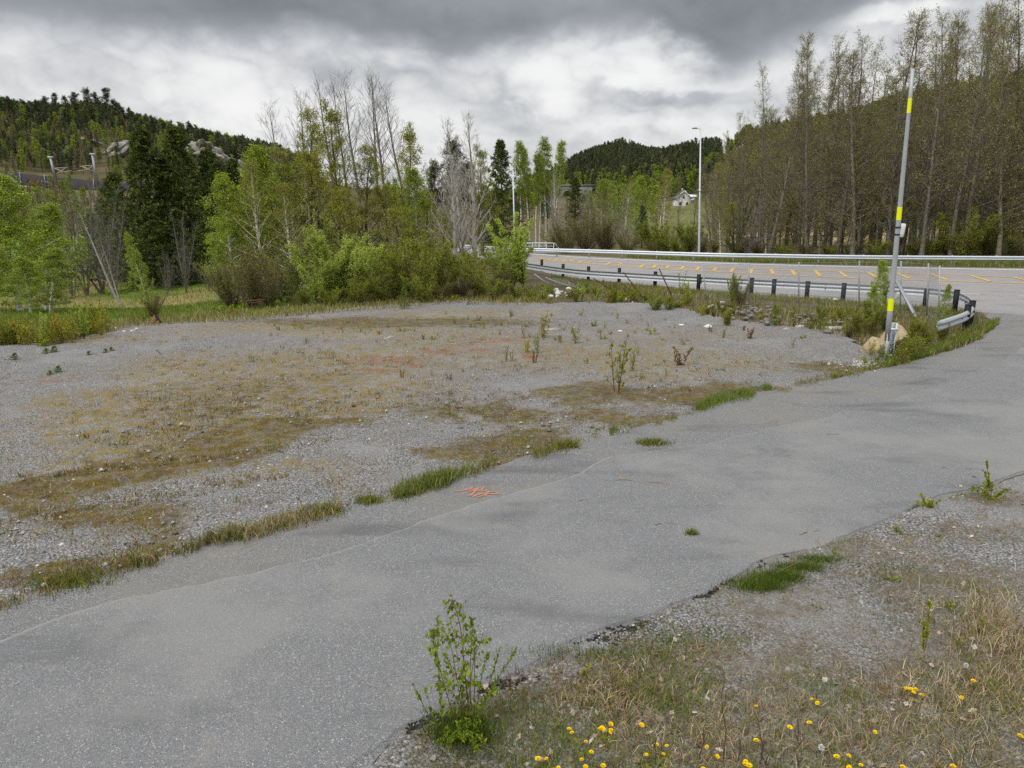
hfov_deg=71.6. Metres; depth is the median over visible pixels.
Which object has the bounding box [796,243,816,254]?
bare brown bush
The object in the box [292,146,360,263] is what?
broad leafing tree
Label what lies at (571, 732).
dandelion
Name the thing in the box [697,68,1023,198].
hill wood
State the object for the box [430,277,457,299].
bare brown bush
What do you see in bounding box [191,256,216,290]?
bare grey tree
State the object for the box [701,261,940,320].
chain link fence
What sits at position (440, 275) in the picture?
green bush
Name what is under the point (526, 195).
tall white birch
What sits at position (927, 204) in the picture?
leafing alder
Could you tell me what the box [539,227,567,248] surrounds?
bare brown bush
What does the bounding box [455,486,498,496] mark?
paint scribble
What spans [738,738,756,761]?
dead stem
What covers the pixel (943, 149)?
leafing alder
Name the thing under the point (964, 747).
dead stem
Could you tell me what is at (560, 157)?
tall white birch
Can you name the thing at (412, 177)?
green birch
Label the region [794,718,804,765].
dead stem
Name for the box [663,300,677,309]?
green bush
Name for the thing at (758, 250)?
bare brown bush
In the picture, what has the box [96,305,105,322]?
yellowish sapling
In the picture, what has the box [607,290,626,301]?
green weed
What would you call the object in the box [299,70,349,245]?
bare aspen
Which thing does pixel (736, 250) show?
green bush
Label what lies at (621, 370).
gravel sapling
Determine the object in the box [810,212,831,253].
sparsely leafed birch
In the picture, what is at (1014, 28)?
bare alder
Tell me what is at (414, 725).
asphalt crumbs
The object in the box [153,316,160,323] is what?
red black marker
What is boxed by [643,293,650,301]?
green bush
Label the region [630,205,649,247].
dark spruce
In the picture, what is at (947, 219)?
broad leafing tree
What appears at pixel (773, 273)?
yellow road markings
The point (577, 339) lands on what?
gravel sapling
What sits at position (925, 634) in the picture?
rowan sapling
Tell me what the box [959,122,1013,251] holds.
bare alder
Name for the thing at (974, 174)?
leafing alder
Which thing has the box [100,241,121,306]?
leaning bare trunk
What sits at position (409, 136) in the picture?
broad leafing tree
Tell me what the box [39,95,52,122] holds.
dark pine
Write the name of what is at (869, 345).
gravel sapling
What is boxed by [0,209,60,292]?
green birch
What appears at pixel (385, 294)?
gravel sapling
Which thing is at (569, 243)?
bare brown bush
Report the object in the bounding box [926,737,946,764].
dead stem
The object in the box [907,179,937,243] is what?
bare alder
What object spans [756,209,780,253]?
sparsely leafed birch
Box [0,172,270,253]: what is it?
slope scrub
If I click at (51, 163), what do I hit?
railway mast
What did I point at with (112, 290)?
leaning bare trunk
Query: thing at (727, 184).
leafing alder
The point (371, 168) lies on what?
broad leafing tree
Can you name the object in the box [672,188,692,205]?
farm house
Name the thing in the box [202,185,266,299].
green birch
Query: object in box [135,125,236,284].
dark spruce
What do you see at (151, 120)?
dark pine
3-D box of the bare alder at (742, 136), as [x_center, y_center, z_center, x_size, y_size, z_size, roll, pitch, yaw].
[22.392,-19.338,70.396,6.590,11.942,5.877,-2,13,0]
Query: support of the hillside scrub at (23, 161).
on the ground at (102, 167)
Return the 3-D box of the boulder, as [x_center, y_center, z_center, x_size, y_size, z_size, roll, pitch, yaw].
[9.550,-1.123,18.145,1.280,0.873,0.642,-5,14,-19]
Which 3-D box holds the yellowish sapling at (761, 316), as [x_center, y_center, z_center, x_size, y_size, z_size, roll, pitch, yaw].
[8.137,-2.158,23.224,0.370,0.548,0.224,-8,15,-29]
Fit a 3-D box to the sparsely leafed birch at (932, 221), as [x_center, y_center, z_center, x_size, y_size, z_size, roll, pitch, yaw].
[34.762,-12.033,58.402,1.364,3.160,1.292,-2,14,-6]
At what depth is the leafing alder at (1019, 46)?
58.27 m
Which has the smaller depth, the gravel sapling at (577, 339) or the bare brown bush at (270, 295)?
the gravel sapling at (577, 339)
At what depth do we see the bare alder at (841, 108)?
71.99 m
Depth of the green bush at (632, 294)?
28.39 m
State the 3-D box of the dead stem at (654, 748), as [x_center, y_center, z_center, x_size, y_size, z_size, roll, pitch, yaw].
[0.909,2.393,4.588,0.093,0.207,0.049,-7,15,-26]
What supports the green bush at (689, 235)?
on the ground at (102, 167)
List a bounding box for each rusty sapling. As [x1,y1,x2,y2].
[531,350,537,362]
[672,345,692,365]
[746,327,754,337]
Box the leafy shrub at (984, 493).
[968,480,1012,500]
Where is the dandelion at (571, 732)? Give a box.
[565,731,580,747]
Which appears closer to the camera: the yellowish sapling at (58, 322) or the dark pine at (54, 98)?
the yellowish sapling at (58, 322)
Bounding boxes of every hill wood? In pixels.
[0,95,320,205]
[526,136,722,201]
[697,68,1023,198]
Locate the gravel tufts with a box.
[0,315,879,594]
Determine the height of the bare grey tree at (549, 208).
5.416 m
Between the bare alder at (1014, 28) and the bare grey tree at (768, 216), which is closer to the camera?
the bare alder at (1014, 28)
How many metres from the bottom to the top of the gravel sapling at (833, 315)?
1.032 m
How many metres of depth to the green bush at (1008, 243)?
55.56 m
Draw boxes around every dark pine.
[2,95,14,111]
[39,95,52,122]
[50,92,57,106]
[60,95,70,110]
[69,91,81,113]
[80,87,94,108]
[89,92,99,106]
[99,87,115,108]
[110,98,119,116]
[147,115,155,136]
[184,121,191,133]
[244,142,250,152]
[421,158,448,244]
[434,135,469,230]
[457,160,485,235]
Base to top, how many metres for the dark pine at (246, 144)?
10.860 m
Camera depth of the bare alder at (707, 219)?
59.37 m
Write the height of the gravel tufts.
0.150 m
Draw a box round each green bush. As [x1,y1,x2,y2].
[0,316,18,344]
[284,222,370,302]
[290,250,346,303]
[295,287,313,304]
[316,286,342,306]
[329,247,373,296]
[340,238,384,298]
[342,278,371,304]
[353,259,402,302]
[354,234,428,295]
[373,247,409,298]
[397,229,458,299]
[400,273,437,301]
[423,253,463,294]
[447,244,500,288]
[460,259,501,295]
[482,239,535,274]
[483,277,509,299]
[507,283,526,297]
[525,288,538,296]
[541,283,551,293]
[569,287,580,301]
[590,286,601,295]
[606,287,618,302]
[629,286,642,301]
[637,219,671,250]
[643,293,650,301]
[647,293,664,310]
[649,219,684,251]
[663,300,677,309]
[664,237,685,251]
[664,295,674,304]
[670,301,684,307]
[674,221,703,251]
[681,294,692,306]
[699,303,716,314]
[708,239,722,252]
[716,300,729,312]
[718,309,732,324]
[725,237,750,252]
[725,306,735,314]
[728,301,735,308]
[772,243,796,253]
[773,305,781,313]
[807,322,812,328]
[815,304,830,316]
[820,243,836,254]
[833,305,848,320]
[841,305,870,335]
[862,300,886,334]
[863,239,892,254]
[873,303,897,331]
[902,332,924,357]
[906,242,919,255]
[907,311,928,341]
[911,233,948,255]
[916,320,939,345]
[933,319,950,340]
[934,205,1005,255]
[972,223,1014,255]
[1002,232,1023,255]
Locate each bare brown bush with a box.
[139,291,168,316]
[190,253,243,308]
[225,243,278,308]
[240,256,285,306]
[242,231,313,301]
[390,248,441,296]
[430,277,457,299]
[444,273,476,297]
[486,256,515,294]
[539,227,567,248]
[551,220,583,248]
[563,210,617,248]
[587,215,621,249]
[607,282,621,291]
[614,232,642,250]
[622,284,630,296]
[645,239,661,250]
[692,230,716,252]
[731,274,753,304]
[747,238,768,253]
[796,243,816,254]
[807,311,821,324]
[842,242,864,254]
[842,325,855,337]
[845,304,861,316]
[886,244,903,254]
[940,241,961,255]
[986,246,1010,255]
[1005,232,1023,255]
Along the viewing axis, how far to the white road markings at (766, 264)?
49.60 m
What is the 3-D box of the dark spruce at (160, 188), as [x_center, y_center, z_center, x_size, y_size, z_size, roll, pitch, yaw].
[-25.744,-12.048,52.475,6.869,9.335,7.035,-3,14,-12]
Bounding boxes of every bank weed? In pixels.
[581,665,591,677]
[882,574,901,581]
[891,526,903,534]
[938,600,955,609]
[966,616,997,633]
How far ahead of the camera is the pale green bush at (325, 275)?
28.60 m
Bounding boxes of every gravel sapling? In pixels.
[0,321,13,339]
[23,334,32,344]
[39,326,58,344]
[46,318,58,342]
[60,315,77,342]
[77,303,95,323]
[83,299,100,324]
[382,288,391,301]
[504,346,508,360]
[533,330,541,351]
[571,325,580,342]
[604,331,630,391]
[628,346,638,370]
[677,271,686,293]
[789,297,802,325]
[830,302,837,325]
[868,341,875,354]
[870,340,885,361]
[889,345,903,357]
[894,331,909,350]
[898,341,915,363]
[902,337,912,357]
[918,336,931,353]
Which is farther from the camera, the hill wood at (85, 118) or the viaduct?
the viaduct
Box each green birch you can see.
[0,169,75,311]
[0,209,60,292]
[0,250,20,312]
[0,256,64,312]
[2,201,93,309]
[17,248,89,311]
[123,230,161,315]
[196,171,271,299]
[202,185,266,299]
[205,141,299,274]
[243,161,313,294]
[394,165,442,278]
[582,195,599,232]
[592,179,614,228]
[603,184,623,228]
[623,182,645,235]
[625,175,655,233]
[858,285,884,331]
[867,258,900,321]
[932,284,952,323]
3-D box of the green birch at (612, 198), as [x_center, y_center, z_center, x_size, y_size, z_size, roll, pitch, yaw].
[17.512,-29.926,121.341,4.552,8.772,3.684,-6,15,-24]
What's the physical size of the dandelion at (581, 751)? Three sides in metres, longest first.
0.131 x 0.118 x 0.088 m
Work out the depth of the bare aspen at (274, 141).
44.88 m
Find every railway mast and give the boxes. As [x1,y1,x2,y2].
[47,156,70,176]
[77,153,96,180]
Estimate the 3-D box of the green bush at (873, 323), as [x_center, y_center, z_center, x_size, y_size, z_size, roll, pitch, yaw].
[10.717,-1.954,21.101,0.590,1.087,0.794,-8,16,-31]
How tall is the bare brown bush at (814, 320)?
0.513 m
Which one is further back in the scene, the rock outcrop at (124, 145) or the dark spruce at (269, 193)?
the rock outcrop at (124, 145)
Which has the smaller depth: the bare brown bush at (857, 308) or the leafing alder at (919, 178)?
the bare brown bush at (857, 308)
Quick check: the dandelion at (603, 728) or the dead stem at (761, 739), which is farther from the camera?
the dandelion at (603, 728)
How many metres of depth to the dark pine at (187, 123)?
263.97 m
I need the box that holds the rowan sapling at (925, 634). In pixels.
[920,599,932,651]
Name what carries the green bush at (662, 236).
on the ground at (102, 167)
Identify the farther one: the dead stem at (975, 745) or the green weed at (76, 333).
the green weed at (76, 333)
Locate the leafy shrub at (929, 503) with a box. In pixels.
[914,493,940,508]
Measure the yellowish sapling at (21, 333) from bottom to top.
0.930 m
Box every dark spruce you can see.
[19,217,70,285]
[78,171,158,281]
[79,213,124,273]
[84,125,187,284]
[114,205,194,291]
[120,157,208,285]
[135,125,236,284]
[137,217,205,288]
[152,175,205,276]
[170,203,236,284]
[178,145,254,276]
[203,157,277,261]
[248,143,309,262]
[468,185,506,242]
[471,139,535,247]
[559,176,591,234]
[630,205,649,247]
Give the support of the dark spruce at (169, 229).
on the ground at (102, 167)
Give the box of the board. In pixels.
[821,326,842,330]
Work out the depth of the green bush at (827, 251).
58.93 m
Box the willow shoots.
[412,615,517,729]
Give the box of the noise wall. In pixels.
[0,171,154,192]
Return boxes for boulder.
[859,322,907,353]
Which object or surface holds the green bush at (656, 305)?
on the ground at (102, 167)
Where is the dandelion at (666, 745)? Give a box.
[661,744,675,759]
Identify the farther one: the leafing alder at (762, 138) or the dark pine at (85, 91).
the dark pine at (85, 91)
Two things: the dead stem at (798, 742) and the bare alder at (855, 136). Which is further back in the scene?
the bare alder at (855, 136)
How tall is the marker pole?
6.671 m
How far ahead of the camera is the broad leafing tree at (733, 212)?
57.96 m
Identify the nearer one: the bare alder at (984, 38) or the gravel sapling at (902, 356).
the gravel sapling at (902, 356)
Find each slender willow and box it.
[38,312,47,343]
[69,303,88,338]
[486,212,533,288]
[488,242,515,279]
[511,235,529,287]
[579,285,584,299]
[595,287,600,301]
[684,280,690,297]
[726,272,741,303]
[841,321,850,332]
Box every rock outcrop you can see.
[74,137,103,145]
[101,140,135,156]
[185,139,223,160]
[193,147,245,173]
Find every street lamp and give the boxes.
[505,169,514,229]
[692,127,700,252]
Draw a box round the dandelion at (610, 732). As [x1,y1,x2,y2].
[599,731,613,744]
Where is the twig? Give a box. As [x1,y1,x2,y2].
[615,479,667,485]
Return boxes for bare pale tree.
[416,118,478,284]
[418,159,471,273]
[438,109,495,263]
[440,143,493,282]
[541,168,569,232]
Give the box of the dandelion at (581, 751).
[577,740,590,755]
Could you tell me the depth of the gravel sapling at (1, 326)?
19.32 m
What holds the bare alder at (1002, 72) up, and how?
on the ground at (102, 167)
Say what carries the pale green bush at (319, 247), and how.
on the ground at (102, 167)
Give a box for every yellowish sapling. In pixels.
[12,319,32,344]
[29,328,39,341]
[49,311,66,343]
[54,324,66,337]
[89,321,100,333]
[94,318,104,334]
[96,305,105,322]
[524,336,530,352]
[538,310,552,337]
[603,289,613,302]
[699,304,705,315]
[758,310,765,320]
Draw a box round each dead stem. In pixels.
[651,738,656,763]
[697,715,713,763]
[721,676,730,762]
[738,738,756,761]
[756,716,766,765]
[760,736,777,763]
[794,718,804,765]
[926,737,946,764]
[960,730,966,764]
[968,731,983,766]
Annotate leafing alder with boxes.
[706,142,729,245]
[706,163,725,245]
[711,154,735,246]
[716,129,741,252]
[723,111,764,250]
[742,59,782,248]
[743,110,778,242]
[752,120,797,237]
[772,44,830,252]
[774,176,795,247]
[775,57,831,248]
[775,94,835,246]
[799,31,874,253]
[808,167,827,244]
[813,26,891,254]
[816,71,867,245]
[835,179,867,254]
[841,37,896,254]
[858,5,945,250]
[866,59,904,243]
[872,30,984,254]
[872,161,896,238]
[893,3,977,255]
[896,62,959,244]
[896,117,941,239]
[915,54,964,243]
[920,0,1023,255]
[931,125,970,223]
[937,1,1021,255]
[941,41,1018,194]
[948,115,1023,255]
[952,147,1016,253]
[955,0,1023,244]
[977,0,1023,234]
[996,103,1022,248]
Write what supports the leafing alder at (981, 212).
on the ground at (102, 167)
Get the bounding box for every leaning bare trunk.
[78,211,119,305]
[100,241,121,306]
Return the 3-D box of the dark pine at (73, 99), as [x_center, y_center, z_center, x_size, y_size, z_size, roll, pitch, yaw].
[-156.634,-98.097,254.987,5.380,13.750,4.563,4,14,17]
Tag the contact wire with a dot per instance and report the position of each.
(66, 155)
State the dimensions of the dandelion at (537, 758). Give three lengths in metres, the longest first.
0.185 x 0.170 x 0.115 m
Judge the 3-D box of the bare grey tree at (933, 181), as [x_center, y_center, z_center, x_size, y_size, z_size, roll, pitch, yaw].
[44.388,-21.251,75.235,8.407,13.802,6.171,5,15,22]
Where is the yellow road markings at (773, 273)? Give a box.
[535,258,1023,283]
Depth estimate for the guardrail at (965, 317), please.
30.88 m
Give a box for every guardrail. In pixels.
[458,245,1023,265]
[525,259,975,330]
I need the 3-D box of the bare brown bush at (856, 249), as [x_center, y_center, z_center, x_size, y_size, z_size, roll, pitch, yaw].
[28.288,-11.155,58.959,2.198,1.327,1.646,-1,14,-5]
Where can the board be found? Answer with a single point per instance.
(838, 327)
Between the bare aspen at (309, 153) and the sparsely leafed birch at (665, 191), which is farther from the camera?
the sparsely leafed birch at (665, 191)
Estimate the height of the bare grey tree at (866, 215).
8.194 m
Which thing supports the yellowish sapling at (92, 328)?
on the ground at (102, 167)
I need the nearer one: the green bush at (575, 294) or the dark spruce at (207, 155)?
the green bush at (575, 294)
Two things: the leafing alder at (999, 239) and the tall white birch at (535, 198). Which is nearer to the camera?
the leafing alder at (999, 239)
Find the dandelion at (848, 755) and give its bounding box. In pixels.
[837,754,851,765]
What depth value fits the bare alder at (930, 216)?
61.94 m
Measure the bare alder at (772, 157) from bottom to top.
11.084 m
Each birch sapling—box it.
[425,594,491,730]
[982,459,992,488]
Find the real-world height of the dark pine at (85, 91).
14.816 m
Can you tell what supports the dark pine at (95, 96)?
on the ground at (102, 167)
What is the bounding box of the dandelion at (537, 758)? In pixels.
[535,756,548,767]
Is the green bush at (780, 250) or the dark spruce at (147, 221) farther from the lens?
the green bush at (780, 250)
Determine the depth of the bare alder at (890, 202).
56.20 m
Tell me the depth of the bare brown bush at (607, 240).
65.88 m
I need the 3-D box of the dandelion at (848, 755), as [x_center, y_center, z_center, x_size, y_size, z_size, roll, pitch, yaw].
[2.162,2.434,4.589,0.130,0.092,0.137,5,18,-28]
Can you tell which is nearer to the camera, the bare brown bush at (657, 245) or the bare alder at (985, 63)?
the bare brown bush at (657, 245)
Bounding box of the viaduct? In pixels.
[555,185,594,197]
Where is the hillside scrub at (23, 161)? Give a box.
[0,117,320,206]
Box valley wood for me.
[386,148,745,227]
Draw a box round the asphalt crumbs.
[404,554,787,765]
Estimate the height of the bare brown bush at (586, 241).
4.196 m
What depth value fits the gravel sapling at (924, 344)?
17.81 m
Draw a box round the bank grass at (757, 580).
[378,480,1023,767]
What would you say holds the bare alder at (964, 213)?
on the ground at (102, 167)
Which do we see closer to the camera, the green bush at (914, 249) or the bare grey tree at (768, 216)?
the green bush at (914, 249)
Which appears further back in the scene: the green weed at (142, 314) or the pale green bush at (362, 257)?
the pale green bush at (362, 257)
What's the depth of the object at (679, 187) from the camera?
71.82 m
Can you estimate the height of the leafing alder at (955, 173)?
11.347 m
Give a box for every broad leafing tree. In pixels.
[270,106,343,290]
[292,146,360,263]
[303,97,377,253]
[323,186,391,250]
[330,142,394,267]
[345,181,425,283]
[370,206,419,253]
[371,121,435,252]
[406,187,442,282]
[416,208,461,274]
[463,144,508,250]
[714,201,752,252]
[769,195,803,253]
[831,219,848,252]
[891,198,923,254]
[938,208,963,244]
[1003,141,1023,235]
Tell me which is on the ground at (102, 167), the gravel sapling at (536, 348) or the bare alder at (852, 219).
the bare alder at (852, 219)
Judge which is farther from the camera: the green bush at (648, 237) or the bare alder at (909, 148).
the green bush at (648, 237)
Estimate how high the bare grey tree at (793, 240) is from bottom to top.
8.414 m
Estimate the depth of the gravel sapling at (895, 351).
17.06 m
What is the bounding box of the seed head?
[818,744,824,757]
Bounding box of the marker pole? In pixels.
[884,68,914,359]
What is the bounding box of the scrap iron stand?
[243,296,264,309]
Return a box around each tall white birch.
[511,139,528,224]
[519,148,532,244]
[531,165,542,244]
[532,149,546,245]
[534,135,554,245]
[550,139,568,228]
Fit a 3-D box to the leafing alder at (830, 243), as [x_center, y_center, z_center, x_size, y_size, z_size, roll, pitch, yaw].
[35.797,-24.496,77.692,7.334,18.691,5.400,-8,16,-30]
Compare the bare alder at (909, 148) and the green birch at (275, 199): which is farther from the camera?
the bare alder at (909, 148)
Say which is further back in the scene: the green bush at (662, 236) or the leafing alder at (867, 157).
the green bush at (662, 236)
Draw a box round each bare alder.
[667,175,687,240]
[686,178,701,242]
[693,175,726,252]
[709,127,765,248]
[711,186,743,249]
[713,126,765,248]
[739,105,780,244]
[743,85,822,253]
[743,129,788,240]
[756,151,796,251]
[762,108,792,225]
[765,71,826,245]
[769,29,846,253]
[792,79,846,233]
[793,49,853,246]
[795,177,820,249]
[800,146,848,241]
[809,75,883,240]
[810,45,902,254]
[821,84,885,229]
[824,111,892,244]
[829,132,891,244]
[839,155,881,254]
[841,9,936,254]
[864,118,917,243]
[865,82,913,244]
[867,58,930,229]
[872,125,932,253]
[882,38,966,244]
[888,57,959,243]
[904,16,985,253]
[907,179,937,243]
[913,9,998,248]
[914,186,947,244]
[930,176,964,247]
[933,18,1007,244]
[935,0,1021,214]
[944,125,994,241]
[950,15,1023,255]
[954,3,1023,219]
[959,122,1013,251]
[973,80,1023,234]
[975,127,1023,227]
[977,56,1023,230]
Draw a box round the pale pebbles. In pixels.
[828,356,879,371]
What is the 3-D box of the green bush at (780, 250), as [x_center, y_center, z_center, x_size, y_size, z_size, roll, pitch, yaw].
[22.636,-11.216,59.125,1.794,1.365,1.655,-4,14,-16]
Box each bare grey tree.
[30,174,126,292]
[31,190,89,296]
[40,182,102,295]
[91,200,137,297]
[158,247,177,295]
[169,210,198,291]
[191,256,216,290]
[546,199,565,248]
[568,192,589,248]
[581,181,613,248]
[607,207,621,249]
[611,189,647,247]
[697,161,731,244]
[705,143,774,244]
[734,197,769,253]
[749,171,793,248]
[783,169,822,246]
[808,225,822,252]
[811,182,850,245]
[846,166,885,244]
[874,131,931,245]
[900,116,972,242]
[902,212,937,254]
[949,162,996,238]
[971,133,1022,235]
[986,165,1023,240]
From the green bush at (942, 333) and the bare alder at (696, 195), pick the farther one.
the bare alder at (696, 195)
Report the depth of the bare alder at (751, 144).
67.75 m
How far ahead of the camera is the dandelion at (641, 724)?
4.86 m
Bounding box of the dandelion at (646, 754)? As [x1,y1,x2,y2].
[636,753,653,767]
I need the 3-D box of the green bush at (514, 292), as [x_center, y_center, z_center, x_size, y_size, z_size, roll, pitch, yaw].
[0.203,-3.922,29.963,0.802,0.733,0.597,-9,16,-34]
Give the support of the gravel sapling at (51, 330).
on the ground at (102, 167)
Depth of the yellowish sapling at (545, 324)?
20.26 m
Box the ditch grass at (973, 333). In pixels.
[0,240,1023,378]
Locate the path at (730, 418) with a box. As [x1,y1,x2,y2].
[0,312,1023,767]
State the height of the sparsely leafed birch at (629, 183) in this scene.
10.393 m
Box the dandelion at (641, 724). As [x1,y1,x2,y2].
[630,723,644,741]
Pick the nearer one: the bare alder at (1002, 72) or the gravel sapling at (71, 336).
the gravel sapling at (71, 336)
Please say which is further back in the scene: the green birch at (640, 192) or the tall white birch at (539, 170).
the green birch at (640, 192)
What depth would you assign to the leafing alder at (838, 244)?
57.83 m
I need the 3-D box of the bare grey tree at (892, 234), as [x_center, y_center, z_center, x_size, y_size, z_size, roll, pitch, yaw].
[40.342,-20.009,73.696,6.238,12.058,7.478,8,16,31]
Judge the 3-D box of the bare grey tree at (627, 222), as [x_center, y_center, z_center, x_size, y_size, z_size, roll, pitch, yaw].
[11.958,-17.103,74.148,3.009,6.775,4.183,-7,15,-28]
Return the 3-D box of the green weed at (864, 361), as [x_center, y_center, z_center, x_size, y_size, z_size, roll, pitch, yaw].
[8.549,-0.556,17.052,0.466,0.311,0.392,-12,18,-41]
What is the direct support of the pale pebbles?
on the gravel lot
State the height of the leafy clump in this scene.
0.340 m
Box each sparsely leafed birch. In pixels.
[226,158,290,289]
[260,146,328,294]
[264,180,309,297]
[577,188,588,221]
[619,175,634,229]
[649,174,673,228]
[651,168,676,226]
[700,161,722,241]
[711,201,730,252]
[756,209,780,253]
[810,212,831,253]
[864,196,893,245]
[926,219,941,255]
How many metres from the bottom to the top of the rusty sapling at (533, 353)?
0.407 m
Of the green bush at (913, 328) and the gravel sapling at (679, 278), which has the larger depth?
the gravel sapling at (679, 278)
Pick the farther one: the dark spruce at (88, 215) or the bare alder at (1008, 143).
the bare alder at (1008, 143)
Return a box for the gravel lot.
[0,300,1023,767]
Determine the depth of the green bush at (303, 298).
27.84 m
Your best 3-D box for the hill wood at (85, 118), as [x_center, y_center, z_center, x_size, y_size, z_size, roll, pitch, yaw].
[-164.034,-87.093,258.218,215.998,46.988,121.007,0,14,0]
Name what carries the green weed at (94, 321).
on the ground at (102, 167)
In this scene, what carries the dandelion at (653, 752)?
on the gravel lot
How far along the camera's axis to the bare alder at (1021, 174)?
58.15 m
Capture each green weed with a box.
[0,325,32,344]
[2,322,26,342]
[34,335,51,345]
[65,312,108,330]
[65,325,90,338]
[134,311,149,318]
[215,304,240,314]
[438,293,457,301]
[577,283,598,293]
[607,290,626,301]
[630,372,646,378]
[859,356,877,362]
[885,351,915,363]
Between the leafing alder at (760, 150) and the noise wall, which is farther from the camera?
the noise wall
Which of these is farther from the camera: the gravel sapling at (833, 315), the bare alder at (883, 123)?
the bare alder at (883, 123)
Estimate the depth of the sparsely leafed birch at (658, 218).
101.93 m
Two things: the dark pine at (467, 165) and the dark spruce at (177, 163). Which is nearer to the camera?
the dark spruce at (177, 163)
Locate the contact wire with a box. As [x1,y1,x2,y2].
[3,154,123,159]
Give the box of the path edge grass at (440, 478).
[0,357,885,613]
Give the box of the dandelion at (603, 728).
[589,726,607,734]
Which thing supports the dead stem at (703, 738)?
on the gravel lot
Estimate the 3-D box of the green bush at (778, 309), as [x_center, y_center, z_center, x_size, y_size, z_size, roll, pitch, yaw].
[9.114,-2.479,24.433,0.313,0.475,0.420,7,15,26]
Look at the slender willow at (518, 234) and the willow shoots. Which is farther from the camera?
the slender willow at (518, 234)
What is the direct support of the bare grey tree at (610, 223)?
on the ground at (102, 167)
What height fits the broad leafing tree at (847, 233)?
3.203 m
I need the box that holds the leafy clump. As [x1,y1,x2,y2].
[435,706,486,751]
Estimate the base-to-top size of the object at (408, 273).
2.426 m
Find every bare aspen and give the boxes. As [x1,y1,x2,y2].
[255,99,300,278]
[282,83,316,277]
[296,97,324,227]
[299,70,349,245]
[316,74,359,250]
[330,68,376,236]
[351,61,401,243]
[353,70,392,280]
[373,81,417,222]
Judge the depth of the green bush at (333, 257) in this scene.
32.09 m
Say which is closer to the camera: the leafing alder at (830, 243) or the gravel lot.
the gravel lot
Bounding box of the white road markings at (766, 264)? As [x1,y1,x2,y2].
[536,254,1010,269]
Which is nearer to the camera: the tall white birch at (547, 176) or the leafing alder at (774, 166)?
the leafing alder at (774, 166)
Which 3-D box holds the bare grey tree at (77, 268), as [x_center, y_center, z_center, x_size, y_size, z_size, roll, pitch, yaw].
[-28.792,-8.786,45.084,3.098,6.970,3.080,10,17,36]
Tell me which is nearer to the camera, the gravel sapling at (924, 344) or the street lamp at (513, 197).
the gravel sapling at (924, 344)
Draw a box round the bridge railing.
[508,243,560,253]
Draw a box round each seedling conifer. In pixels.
[8,352,17,359]
[41,348,51,353]
[48,345,57,351]
[53,365,63,372]
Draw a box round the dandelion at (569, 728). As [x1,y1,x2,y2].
[559,727,577,742]
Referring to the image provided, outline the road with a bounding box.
[434,244,1023,314]
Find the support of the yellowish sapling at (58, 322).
on the ground at (102, 167)
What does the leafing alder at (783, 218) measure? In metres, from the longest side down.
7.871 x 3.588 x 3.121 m
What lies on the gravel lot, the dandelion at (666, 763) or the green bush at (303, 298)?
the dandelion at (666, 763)
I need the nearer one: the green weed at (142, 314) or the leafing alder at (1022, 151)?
the green weed at (142, 314)
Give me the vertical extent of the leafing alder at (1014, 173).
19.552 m
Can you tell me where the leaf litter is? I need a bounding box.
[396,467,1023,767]
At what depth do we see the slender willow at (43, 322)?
19.23 m
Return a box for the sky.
[0,0,1023,198]
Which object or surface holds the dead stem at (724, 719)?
on the gravel lot
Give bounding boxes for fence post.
[623,272,641,296]
[659,269,674,300]
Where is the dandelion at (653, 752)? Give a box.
[646,743,661,758]
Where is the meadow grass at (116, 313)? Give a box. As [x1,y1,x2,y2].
[0,276,412,320]
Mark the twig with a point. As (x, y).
(639, 481)
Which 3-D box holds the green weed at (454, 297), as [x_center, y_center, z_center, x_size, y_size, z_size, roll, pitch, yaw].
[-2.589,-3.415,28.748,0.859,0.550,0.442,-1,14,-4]
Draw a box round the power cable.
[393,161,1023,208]
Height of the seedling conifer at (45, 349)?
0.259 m
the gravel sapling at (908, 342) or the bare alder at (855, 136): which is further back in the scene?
the bare alder at (855, 136)
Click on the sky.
(585, 74)
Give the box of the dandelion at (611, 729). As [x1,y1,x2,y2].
[600,728,617,742]
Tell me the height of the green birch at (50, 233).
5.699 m
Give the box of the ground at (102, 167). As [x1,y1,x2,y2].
[0,109,1023,354]
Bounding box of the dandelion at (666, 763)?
[653,753,669,767]
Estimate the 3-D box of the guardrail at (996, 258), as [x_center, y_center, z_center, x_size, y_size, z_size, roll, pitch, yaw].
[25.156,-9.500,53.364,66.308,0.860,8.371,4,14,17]
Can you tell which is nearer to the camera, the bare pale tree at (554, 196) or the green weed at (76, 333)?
the green weed at (76, 333)
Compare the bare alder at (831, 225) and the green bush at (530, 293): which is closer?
the green bush at (530, 293)
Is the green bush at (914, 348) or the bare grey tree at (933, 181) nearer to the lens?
the green bush at (914, 348)
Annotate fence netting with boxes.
[541,276,596,289]
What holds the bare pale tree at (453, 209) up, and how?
on the ground at (102, 167)
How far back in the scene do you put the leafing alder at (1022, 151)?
58.56 m
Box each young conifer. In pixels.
[281,266,302,306]
[396,277,412,308]
[769,305,778,325]
[815,310,824,329]

